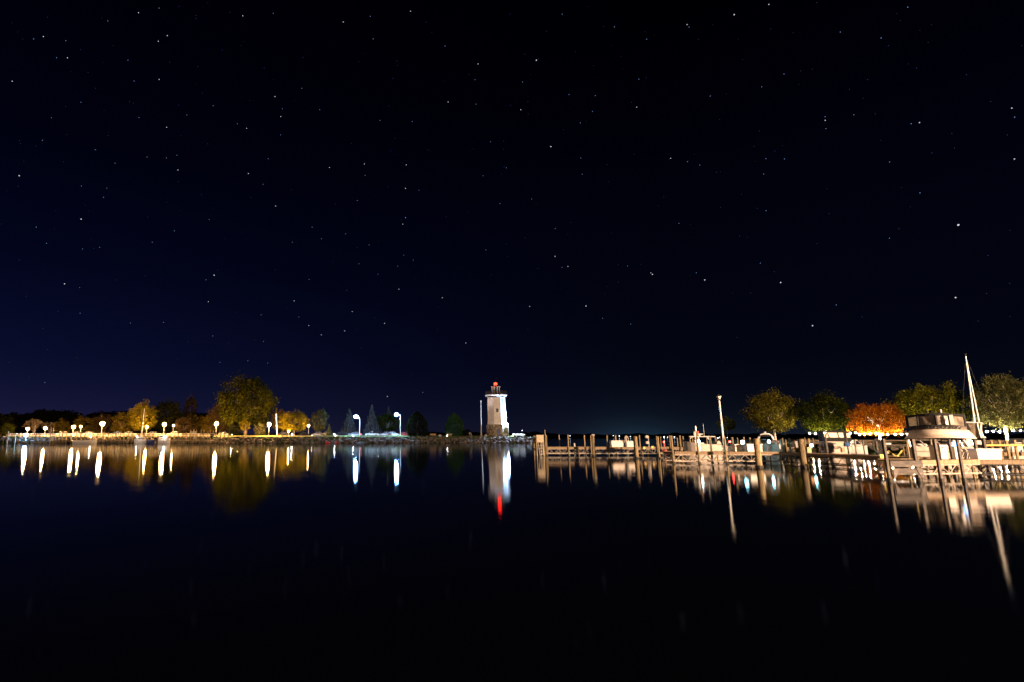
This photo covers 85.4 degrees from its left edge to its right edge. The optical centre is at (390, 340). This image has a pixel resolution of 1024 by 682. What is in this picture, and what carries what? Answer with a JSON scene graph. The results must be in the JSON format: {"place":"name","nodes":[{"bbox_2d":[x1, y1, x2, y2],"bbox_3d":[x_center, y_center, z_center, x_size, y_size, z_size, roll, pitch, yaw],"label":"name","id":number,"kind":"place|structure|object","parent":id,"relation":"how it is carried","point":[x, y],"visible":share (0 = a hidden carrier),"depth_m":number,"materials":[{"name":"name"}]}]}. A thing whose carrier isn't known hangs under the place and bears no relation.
{"place":"outdoors","nodes":[
{"label":"outdoors","id":0,"kind":"place"},
{"bbox_2d":[0,437,529,442],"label":"grass ground","id":1,"kind":"structure","parent":0,"point":[285,438],"depth_m":170.23,"materials":[{"name":"green plant"}]},
{"bbox_2d":[0,423,15,434],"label":"bush","id":2,"kind":"object","parent":1,"relation":"on","point":[10,426],"visible":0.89,"depth_m":185.00,"materials":[{"name":"green plant"}]},
{"bbox_2d":[0,413,16,435],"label":"broadleaf tree","id":3,"kind":"object","parent":1,"relation":"on","point":[9,420],"visible":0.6,"depth_m":193.83,"materials":[{"name":"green plant"}]},
{"bbox_2d":[23,419,44,432],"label":"broadleaf tree","id":4,"kind":"object","parent":1,"relation":"on","point":[34,423],"visible":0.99,"depth_m":187.51,"materials":[{"name":"brown plant"}]},
{"bbox_2d":[52,418,71,432],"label":"broadleaf tree","id":5,"kind":"object","parent":1,"relation":"on","point":[64,425],"visible":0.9,"depth_m":190.56,"materials":[{"name":"brown plant"}]},
{"bbox_2d":[9,433,115,436],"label":"handrail","id":6,"kind":"object","parent":1,"relation":"on","point":[61,433],"visible":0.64,"depth_m":166.76,"materials":[{"name":"white paint"}]},
{"bbox_2d":[71,415,95,432],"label":"broadleaf tree","id":7,"kind":"object","parent":1,"relation":"on","point":[80,422],"visible":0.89,"depth_m":194.09,"materials":[{"name":"brown plant"}]},
{"bbox_2d":[90,413,119,432],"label":"broadleaf tree","id":8,"kind":"object","parent":1,"relation":"on","point":[100,428],"visible":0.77,"depth_m":195.13,"materials":[{"name":"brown plant"}]},
{"bbox_2d":[6,434,209,436],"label":"promenade wall","id":9,"kind":"structure","parent":1,"relation":"on","point":[122,435],"depth_m":172.66,"materials":[{"name":"stone"}]},
{"bbox_2d":[0,408,240,436],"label":"trees","id":10,"kind":"object","parent":1,"relation":"on","point":[44,415],"visible":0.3,"depth_m":267.50,"materials":[{"name":"green plant"}]},
{"bbox_2d":[111,412,131,431],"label":"broadleaf tree","id":11,"kind":"object","parent":1,"relation":"on","point":[119,428],"visible":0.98,"depth_m":187.30,"materials":[{"name":"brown plant"}]},
{"bbox_2d":[126,399,157,432],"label":"broadleaf tree","id":12,"kind":"object","parent":1,"relation":"on","point":[140,422],"visible":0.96,"depth_m":189.72,"materials":[{"name":"yellow plant"}]},
{"bbox_2d":[145,397,185,432],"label":"broadleaf tree","id":13,"kind":"object","parent":1,"relation":"on","point":[172,412],"visible":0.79,"depth_m":200.47,"materials":[{"name":"green plant"}]},
{"bbox_2d":[119,433,214,436],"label":"handrail","id":14,"kind":"object","parent":1,"relation":"on","point":[166,433],"visible":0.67,"depth_m":169.12,"materials":[{"name":"white paint"}]},
{"bbox_2d":[173,415,194,432],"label":"bush","id":15,"kind":"object","parent":1,"relation":"on","point":[178,428],"visible":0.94,"depth_m":184.80,"materials":[{"name":"brown plant"}]},
{"bbox_2d":[183,391,197,432],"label":"broadleaf tree","id":16,"kind":"object","parent":1,"relation":"on","point":[194,405],"visible":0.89,"depth_m":209.16,"materials":[{"name":"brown plant"}]},
{"bbox_2d":[187,414,202,432],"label":"broadleaf tree","id":17,"kind":"object","parent":1,"relation":"on","point":[197,425],"visible":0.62,"depth_m":189.61,"materials":[{"name":"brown plant"}]},
{"bbox_2d":[199,415,218,432],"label":"broadleaf tree","id":18,"kind":"object","parent":1,"relation":"on","point":[204,422],"visible":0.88,"depth_m":182.98,"materials":[{"name":"brown plant"}]},
{"bbox_2d":[205,403,229,433],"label":"broadleaf tree","id":19,"kind":"object","parent":1,"relation":"on","point":[220,427],"visible":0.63,"depth_m":184.18,"materials":[{"name":"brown plant"}]},
{"bbox_2d":[227,422,241,435],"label":"bush","id":20,"kind":"object","parent":1,"relation":"on","point":[237,428],"visible":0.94,"depth_m":174.39,"materials":[{"name":"green plant"}]},
{"bbox_2d":[238,420,250,435],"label":"broadleaf tree","id":21,"kind":"object","parent":1,"relation":"on","point":[242,423],"visible":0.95,"depth_m":176.39,"materials":[{"name":"yellow plant"}]},
{"bbox_2d":[210,370,280,435],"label":"broadleaf tree","id":22,"kind":"object","parent":1,"relation":"on","point":[234,412],"visible":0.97,"depth_m":182.70,"materials":[{"name":"green plant"}]},
{"bbox_2d":[253,422,267,435],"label":"bush","id":23,"kind":"object","parent":1,"relation":"on","point":[259,431],"visible":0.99,"depth_m":178.50,"materials":[{"name":"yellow plant"}]},
{"bbox_2d":[0,436,542,442],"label":"shore rocks","id":24,"kind":"object","parent":1,"relation":"on","point":[384,439],"visible":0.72,"depth_m":169.08,"materials":[{"name":"grey stone"}]},
{"bbox_2d":[271,407,284,435],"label":"broadleaf tree","id":25,"kind":"object","parent":1,"relation":"on","point":[280,415],"visible":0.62,"depth_m":185.00,"materials":[{"name":"brown plant"}]},
{"bbox_2d":[275,409,311,435],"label":"broadleaf tree","id":26,"kind":"object","parent":1,"relation":"on","point":[286,425],"visible":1,"depth_m":180.41,"materials":[{"name":"yellow plant"}]},
{"bbox_2d":[310,408,329,435],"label":"broadleaf tree","id":27,"kind":"object","parent":1,"relation":"on","point":[316,423],"visible":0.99,"depth_m":183.81,"materials":[{"name":"green plant"}]},
{"bbox_2d":[326,424,332,435],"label":"spruce tree","id":28,"kind":"object","parent":1,"relation":"on","point":[329,432],"visible":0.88,"depth_m":180.14,"materials":[{"name":"green plant"}]},
{"bbox_2d":[339,408,358,435],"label":"spruce tree","id":29,"kind":"object","parent":1,"relation":"on","point":[349,424],"visible":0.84,"depth_m":186.73,"materials":[{"name":"green plant"}]},
{"bbox_2d":[217,436,513,436],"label":"grass bank","id":30,"kind":"structure","parent":1,"relation":"on","point":[355,436],"depth_m":173.51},
{"bbox_2d":[362,405,381,435],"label":"spruce tree","id":31,"kind":"object","parent":1,"relation":"on","point":[371,424],"visible":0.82,"depth_m":186.93,"materials":[{"name":"green plant"}]},
{"bbox_2d":[376,411,399,435],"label":"broadleaf tree","id":32,"kind":"object","parent":1,"relation":"on","point":[383,420],"visible":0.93,"depth_m":188.52,"materials":[{"name":"green plant"}]},
{"bbox_2d":[382,406,395,435],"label":"spruce tree","id":33,"kind":"object","parent":1,"relation":"on","point":[388,408],"visible":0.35,"depth_m":192.94,"materials":[{"name":"green plant"}]},
{"bbox_2d":[405,411,428,436],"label":"cedar tree","id":34,"kind":"object","parent":1,"relation":"on","point":[415,417],"visible":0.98,"depth_m":173.85,"materials":[{"name":"green plant"}]},
{"bbox_2d":[445,413,463,435],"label":"cedar tree","id":35,"kind":"object","parent":1,"relation":"on","point":[454,417],"visible":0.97,"depth_m":176.93,"materials":[{"name":"green plant"}]},
{"bbox_2d":[462,429,471,435],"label":"bush","id":36,"kind":"object","parent":1,"relation":"on","point":[464,432],"visible":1,"depth_m":176.20,"materials":[{"name":"green plant"}]},
{"bbox_2d":[485,382,508,436],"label":"lighthouse","id":37,"kind":"object","parent":1,"relation":"on","point":[497,425],"visible":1,"depth_m":176.78,"materials":[{"name":"paint"}]},
{"bbox_2d":[0,438,1023,681],"bbox_3d":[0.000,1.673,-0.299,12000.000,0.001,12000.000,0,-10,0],"label":"water","id":38,"kind":"structure","parent":0,"point":[320,562],"depth_m":7.24,"materials":[{"name":"black liquid"}]},
{"bbox_2d":[54,439,211,442],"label":"dock","id":39,"kind":"object","parent":38,"relation":"in","point":[188,440],"visible":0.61,"depth_m":162.40,"materials":[{"name":"brown wood"}]},
{"bbox_2d":[134,408,146,442],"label":"sailboat","id":40,"kind":"object","parent":38,"relation":"on","point":[141,440],"visible":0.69,"depth_m":160.14,"materials":[{"name":"white paint"}]},
{"bbox_2d":[158,435,169,442],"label":"motorboat","id":41,"kind":"object","parent":38,"relation":"on","point":[167,440],"visible":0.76,"depth_m":158.71,"materials":[{"name":"white plastic"}]},
{"bbox_2d":[1,431,1023,437],"bbox_3d":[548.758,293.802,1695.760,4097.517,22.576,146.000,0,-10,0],"label":"shore wood","id":42,"kind":"object","parent":38,"relation":"on","point":[753,435],"visible":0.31,"depth_m":1627.28,"materials":[{"name":"green plant"}]},
{"bbox_2d":[533,435,544,455],"bbox_3d":[14.088,10.112,51.041,0.762,2.450,1.190,0,-10,0],"label":"ladder stand","id":43,"kind":"object","parent":38,"relation":"in","point":[540,438],"visible":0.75,"depth_m":50.73,"materials":[{"name":"brown wood"}]},
{"bbox_2d":[591,434,595,456],"bbox_3d":[18.515,9.840,49.151,0.373,2.719,0.373,0,-10,0],"label":"piling","id":44,"kind":"object","parent":38,"relation":"in","point":[593,446],"visible":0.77,"depth_m":49.09,"materials":[{"name":"brown wood"}]},
{"bbox_2d":[540,447,682,455],"bbox_3d":[21.286,10.904,51.993,13.228,1.425,1.695,0,-10,0],"label":"dock","id":45,"kind":"object","parent":38,"relation":"in","point":[612,449],"visible":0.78,"depth_m":51.26,"materials":[{"name":"brown wood"}]},
{"bbox_2d":[610,440,623,446],"bbox_3d":[21.947,9.924,52.242,1.328,0.602,0.545,0,-10,0],"label":"storage box","id":46,"kind":"object","parent":45,"relation":"on","point":[616,443],"visible":1,"depth_m":52.03,"materials":[{"name":"grey plastic"}]},
{"bbox_2d":[625,441,633,446],"bbox_3d":[23.324,10.010,52.588,0.769,0.554,0.545,0,-10,0],"label":"storage box","id":47,"kind":"object","parent":45,"relation":"on","point":[629,443],"visible":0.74,"depth_m":52.38,"materials":[{"name":"grey plastic"}]},
{"bbox_2d":[634,436,638,457],"bbox_3d":[20.494,9.196,44.923,0.373,2.500,0.373,0,-10,0],"label":"piling","id":48,"kind":"object","parent":38,"relation":"in","point":[636,447],"visible":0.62,"depth_m":44.88,"materials":[{"name":"brown wood"}]},
{"bbox_2d":[670,436,674,463],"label":"dock post","id":49,"kind":"object","parent":38,"relation":"in","point":[673,461],"visible":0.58,"depth_m":35.93,"materials":[{"name":"brown wood"}]},
{"bbox_2d":[695,431,700,463],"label":"dock post","id":50,"kind":"object","parent":38,"relation":"in","point":[699,461],"visible":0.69,"depth_m":35.97,"materials":[{"name":"brown wood"}]},
{"bbox_2d":[683,426,722,459],"bbox_3d":[24.536,8.052,42.546,2.516,3.016,1.500,-5,-11,26],"label":"fishing boat","id":51,"kind":"object","parent":38,"relation":"on","point":[690,446],"visible":0.71,"depth_m":42.10,"materials":[{"name":"white paint"}]},
{"bbox_2d":[663,451,783,462],"bbox_3d":[22.611,8.209,36.741,7.347,1.365,1.595,0,-10,0],"label":"dock","id":52,"kind":"object","parent":38,"relation":"in","point":[707,453],"visible":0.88,"depth_m":36.07,"materials":[{"name":"brown wood"}]},
{"bbox_2d":[730,444,743,450],"bbox_3d":[24.128,7.405,37.492,0.733,0.492,0.545,0,-10,0],"label":"storage box","id":53,"kind":"object","parent":52,"relation":"on","point":[736,447],"visible":0.86,"depth_m":37.30,"materials":[{"name":"grey plastic"}]},
{"bbox_2d":[742,444,762,451],"bbox_3d":[24.698,7.267,36.792,1.117,0.517,0.545,0,-10,0],"label":"storage box","id":54,"kind":"object","parent":52,"relation":"on","point":[748,447],"visible":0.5,"depth_m":36.59,"materials":[{"name":"grey plastic"}]},
{"bbox_2d":[724,437,728,463],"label":"dock post","id":55,"kind":"object","parent":38,"relation":"in","point":[727,462],"visible":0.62,"depth_m":35.94,"materials":[{"name":"brown wood"}]},
{"bbox_2d":[712,441,741,459],"bbox_3d":[26.765,8.793,42.947,1.844,1.699,1.420,-5,-11,28],"label":"motorboat","id":56,"kind":"object","parent":38,"relation":"on","point":[729,449],"visible":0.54,"depth_m":42.37,"materials":[{"name":"grey plastic"}]},
{"bbox_2d":[753,439,763,467],"bbox_3d":[21.057,6.766,30.881,0.429,2.345,0.429,0,-10,0],"label":"piling","id":57,"kind":"object","parent":38,"relation":"in","point":[757,452],"visible":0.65,"depth_m":30.83,"materials":[{"name":"brown wood"}]},
{"bbox_2d":[757,432,782,460],"bbox_3d":[29.981,8.302,42.229,1.807,2.412,4.562,-9,-13,40],"label":"motorboat","id":58,"kind":"object","parent":38,"relation":"on","point":[776,445],"visible":0.77,"depth_m":40.83,"materials":[{"name":"grey plastic"}]},
{"bbox_2d":[781,438,786,461],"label":"dock post","id":59,"kind":"object","parent":38,"relation":"in","point":[782,441],"visible":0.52,"depth_m":38.41,"materials":[{"name":"brown wood"}]},
{"bbox_2d":[788,438,793,461],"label":"dock post","id":60,"kind":"object","parent":38,"relation":"in","point":[790,450],"visible":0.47,"depth_m":38.39,"materials":[{"name":"brown wood"}]},
{"bbox_2d":[797,439,808,467],"bbox_3d":[23.784,6.821,31.112,0.429,2.316,0.429,0,-10,0],"label":"piling","id":61,"kind":"object","parent":38,"relation":"in","point":[802,454],"visible":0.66,"depth_m":31.07,"materials":[{"name":"brown wood"}]},
{"bbox_2d":[824,437,830,462],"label":"dock post","id":62,"kind":"object","parent":38,"relation":"in","point":[825,442],"visible":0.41,"depth_m":34.93,"materials":[{"name":"brown wood"}]},
{"bbox_2d":[818,430,851,457],"bbox_3d":[40.188,9.470,49.308,2.212,2.504,6.720,-6,-12,32],"label":"cabin cruiser","id":63,"kind":"object","parent":38,"relation":"on","point":[835,442],"visible":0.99,"depth_m":46.66,"materials":[{"name":"white plastic"}]},
{"bbox_2d":[824,433,843,437],"bbox_3d":[38.403,8.148,46.780,1.324,0.428,0.085,-6,-12,32],"label":"canopy window","id":64,"kind":"structure","parent":63,"relation":"in","point":[828,435],"depth_m":46.77,"materials":[{"name":"plastic"}]},
{"bbox_2d":[850,440,867,453],"bbox_3d":[50.374,11.518,58.248,1.630,1.716,1.200,-8,-13,37],"label":"motorboat","id":65,"kind":"object","parent":38,"relation":"on","point":[859,446],"visible":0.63,"depth_m":57.80,"materials":[{"name":"white plastic"}]},
{"bbox_2d":[783,452,950,472],"bbox_3d":[26.540,7.156,30.794,1.495,1.345,9.590,0,-10,1],"label":"dock","id":66,"kind":"object","parent":38,"relation":"in","point":[862,457],"visible":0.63,"depth_m":30.84,"materials":[{"name":"brown wood"}]},
{"bbox_2d":[872,438,887,453],"bbox_3d":[26.455,5.684,29.234,0.776,0.806,0.142,0,-10,0],"label":"hose reel","id":67,"kind":"object","parent":66,"relation":"on","point":[880,451],"visible":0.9,"depth_m":29.23,"materials":[{"name":"metal"}]},
{"bbox_2d":[874,441,881,467],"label":"dock post","id":68,"kind":"object","parent":38,"relation":"in","point":[876,446],"visible":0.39,"depth_m":29.55,"materials":[{"name":"brown wood"}]},
{"bbox_2d":[862,444,907,453],"bbox_3d":[53.203,11.934,58.157,3.740,1.565,1.195,-3,-11,19],"label":"dock","id":69,"kind":"object","parent":38,"relation":"in","point":[891,445],"visible":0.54,"depth_m":57.87,"materials":[{"name":"brown wood"}]},
{"bbox_2d":[881,439,892,481],"bbox_3d":[19.620,5.049,21.295,0.192,2.352,0.192,0,-10,0],"label":"square post","id":70,"kind":"object","parent":38,"relation":"in","point":[887,466],"visible":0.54,"depth_m":21.32,"materials":[{"name":"brown wood"}]},
{"bbox_2d":[889,461,923,478],"bbox_3d":[20.386,5.089,21.315,1.276,0.720,0.105,0,-10,0],"label":"timber frame","id":71,"kind":"object","parent":38,"relation":"on","point":[895,472],"visible":1,"depth_m":21.30,"materials":[{"name":"brown wood"}]},
{"bbox_2d":[910,439,922,480],"bbox_3d":[21.008,5.096,21.528,0.226,2.342,0.226,0,-10,0],"label":"square post","id":72,"kind":"object","parent":38,"relation":"in","point":[915,457],"visible":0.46,"depth_m":21.59,"materials":[{"name":"brown wood"}]},
{"bbox_2d":[877,458,981,478],"bbox_3d":[23.279,5.800,23.288,3.730,1.375,1.495,2,-10,-13],"label":"dock","id":73,"kind":"object","parent":38,"relation":"in","point":[943,462],"visible":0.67,"depth_m":22.90,"materials":[{"name":"brown wood"}]},
{"bbox_2d":[927,445,947,458],"bbox_3d":[24.216,4.895,23.851,0.380,0.614,0.595,0,-10,0],"label":"storage box","id":74,"kind":"object","parent":73,"relation":"on","point":[942,451],"visible":0.81,"depth_m":23.64,"materials":[{"name":"grey plastic"}]},
{"bbox_2d":[950,440,957,458],"bbox_3d":[25.082,4.820,23.990,0.240,0.851,0.228,0,-10,0],"label":"power pedestal","id":75,"kind":"object","parent":73,"relation":"on","point":[954,451],"visible":0.82,"depth_m":23.96,"materials":[{"name":"white plastic"}]},
{"bbox_2d":[932,439,944,481],"bbox_3d":[21.417,5.021,21.059,0.170,2.324,0.170,0,-10,0],"label":"square post","id":76,"kind":"object","parent":38,"relation":"in","point":[940,475],"visible":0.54,"depth_m":21.10,"materials":[{"name":"brown wood"}]},
{"bbox_2d":[905,409,978,468],"bbox_3d":[34.122,6.231,33.509,9.300,3.723,2.911,10,-14,-44],"label":"cabin cruiser","id":77,"kind":"object","parent":38,"relation":"on","point":[941,428],"visible":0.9,"depth_m":30.63,"materials":[{"name":"grey plastic"}]},
{"bbox_2d":[986,444,1023,445],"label":"handrail","id":78,"kind":"object","parent":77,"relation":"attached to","point":[1005,444],"depth_m":30.77,"materials":[{"name":"yellow metal"}]},
{"bbox_2d":[947,439,957,475],"bbox_3d":[25.255,5.590,24.214,0.181,2.313,0.181,0,-10,0],"label":"square post","id":79,"kind":"object","parent":38,"relation":"in","point":[950,451],"visible":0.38,"depth_m":24.29,"materials":[{"name":"brown wood"}]},
{"bbox_2d":[955,440,966,481],"bbox_3d":[22.551,5.072,21.291,0.170,2.304,0.170,0,-10,0],"label":"square post","id":80,"kind":"object","parent":38,"relation":"in","point":[963,476],"visible":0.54,"depth_m":21.32,"materials":[{"name":"brown wood"}]},
{"bbox_2d":[962,355,990,448],"bbox_3d":[41.480,4.937,38.363,7.500,7.677,1.403,9,-14,-42],"label":"sailboat","id":81,"kind":"object","parent":38,"relation":"on","point":[974,428],"visible":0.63,"depth_m":36.02,"materials":[{"name":"white paint"}]},
{"bbox_2d":[972,439,981,475],"bbox_3d":[26.780,5.654,24.565,0.203,2.312,0.203,0,-10,0],"label":"square post","id":82,"kind":"object","parent":38,"relation":"in","point":[975,443],"visible":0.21,"depth_m":24.67,"materials":[{"name":"brown wood"}]},
{"bbox_2d":[981,439,992,471],"bbox_3d":[28.217,5.800,25.504,0.226,2.354,0.226,0,-10,0],"label":"square post","id":83,"kind":"object","parent":38,"relation":"in","point":[984,445],"visible":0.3,"depth_m":25.60,"materials":[{"name":"brown wood"}]},
{"bbox_2d":[956,459,1023,477],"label":"dock","id":84,"kind":"object","parent":38,"relation":"in","point":[1011,462],"visible":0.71,"depth_m":23.06,"materials":[{"name":"brown wood"}]},
{"bbox_2d":[967,449,1001,459],"bbox_3d":[26.057,4.947,23.645,1.162,0.459,0.445,0,-10,0],"label":"storage box","id":85,"kind":"object","parent":84,"relation":"on","point":[987,454],"visible":0.98,"depth_m":23.49,"materials":[{"name":"grey plastic"}]},
{"bbox_2d":[997,440,1006,467],"bbox_3d":[35.262,6.848,31.107,0.203,2.261,0.203,0,-10,0],"label":"dock post","id":86,"kind":"object","parent":38,"relation":"in","point":[999,442],"visible":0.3,"depth_m":31.14,"materials":[{"name":"brown wood"}]},
{"bbox_2d":[981,452,1023,466],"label":"dock","id":87,"kind":"object","parent":38,"relation":"in","point":[1013,453],"visible":0.25,"depth_m":31.40,"materials":[{"name":"brown wood"}]},
{"bbox_2d":[1005,440,1013,467],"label":"dock post","id":88,"kind":"object","parent":38,"relation":"in","point":[1008,451],"visible":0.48,"depth_m":31.15,"materials":[{"name":"brown wood"}]},
{"bbox_2d":[1004,438,1023,458],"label":"motorboat","id":89,"kind":"object","parent":38,"relation":"on","point":[1018,441],"visible":0.26,"depth_m":34.59,"materials":[{"name":"white plastic"}]},
{"bbox_2d":[1013,440,1021,467],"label":"dock post","id":90,"kind":"object","parent":38,"relation":"in","point":[1016,451],"visible":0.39,"depth_m":31.16,"materials":[{"name":"brown wood"}]},
{"bbox_2d":[0,0,1023,434],"label":"sky","id":91,"kind":"structure","parent":0,"point":[857,214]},
{"bbox_2d":[12,2,1014,396],"bbox_3d":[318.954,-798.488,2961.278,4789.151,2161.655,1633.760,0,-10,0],"label":"stars","id":92,"kind":"object","parent":91,"relation":"in","point":[550,146],"visible":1,"depth_m":3002.38,"materials":[{"name":"white"}]},
{"bbox_2d":[716,394,724,450],"bbox_3d":[23.924,5.867,39.003,0.370,4.072,0.370,-4,-11,22],"label":"dock lamp","id":93,"kind":"object","parent":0,"point":[718,396],"visible":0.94,"depth_m":38.98,"materials":[{"name":"white metal"}]},
{"bbox_2d":[708,439,1005,451],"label":"park ground","id":94,"kind":"structure","parent":0,"point":[761,441],"depth_m":111.73,"materials":[{"name":"green plant"}]},
{"bbox_2d":[717,417,737,440],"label":"broadleaf tree","id":95,"kind":"object","parent":94,"relation":"on","point":[728,427],"visible":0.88,"depth_m":137.84,"materials":[{"name":"green plant"}]},
{"bbox_2d":[738,387,801,439],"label":"broadleaf tree","id":96,"kind":"object","parent":94,"relation":"on","point":[765,408],"visible":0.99,"depth_m":83.91,"materials":[{"name":"green plant"}]},
{"bbox_2d":[793,389,854,432],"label":"broadleaf tree","id":97,"kind":"object","parent":94,"relation":"on","point":[820,422],"visible":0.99,"depth_m":78.83,"materials":[{"name":"green plant"}]},
{"bbox_2d":[804,440,850,443],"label":"hedge","id":98,"kind":"object","parent":94,"relation":"on","point":[816,442],"visible":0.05,"depth_m":68.13,"materials":[{"name":"green plant"}]},
{"bbox_2d":[739,443,1005,451],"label":"park shore rocks","id":99,"kind":"object","parent":94,"relation":"on","point":[892,448],"visible":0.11,"depth_m":64.92,"materials":[{"name":"grey stone"}]},
{"bbox_2d":[843,402,905,439],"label":"maple tree","id":100,"kind":"object","parent":94,"relation":"on","point":[863,427],"visible":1,"depth_m":73.32,"materials":[{"name":"orange plant"}]},
{"bbox_2d":[858,440,910,443],"bbox_3d":[60.982,12.154,64.835,10.189,0.518,1.707,0,-10,0],"label":"hedge","id":101,"kind":"object","parent":94,"relation":"on","point":[889,441],"visible":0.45,"depth_m":64.63,"materials":[{"name":"green plant"}]},
{"bbox_2d":[880,380,975,425],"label":"broadleaf tree","id":102,"kind":"object","parent":94,"relation":"on","point":[910,397],"visible":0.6,"depth_m":74.41,"materials":[{"name":"green plant"}]},
{"bbox_2d":[957,371,1023,439],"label":"broadleaf tree","id":103,"kind":"object","parent":94,"relation":"on","point":[998,414],"visible":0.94,"depth_m":67.78,"materials":[{"name":"green plant"}]},
{"bbox_2d":[986,440,1004,443],"bbox_3d":[65.126,10.883,57.738,10.550,0.513,1.562,0,-10,0],"label":"hedge","id":104,"kind":"object","parent":94,"relation":"on","point":[995,441],"visible":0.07,"depth_m":57.63,"materials":[{"name":"green plant"}]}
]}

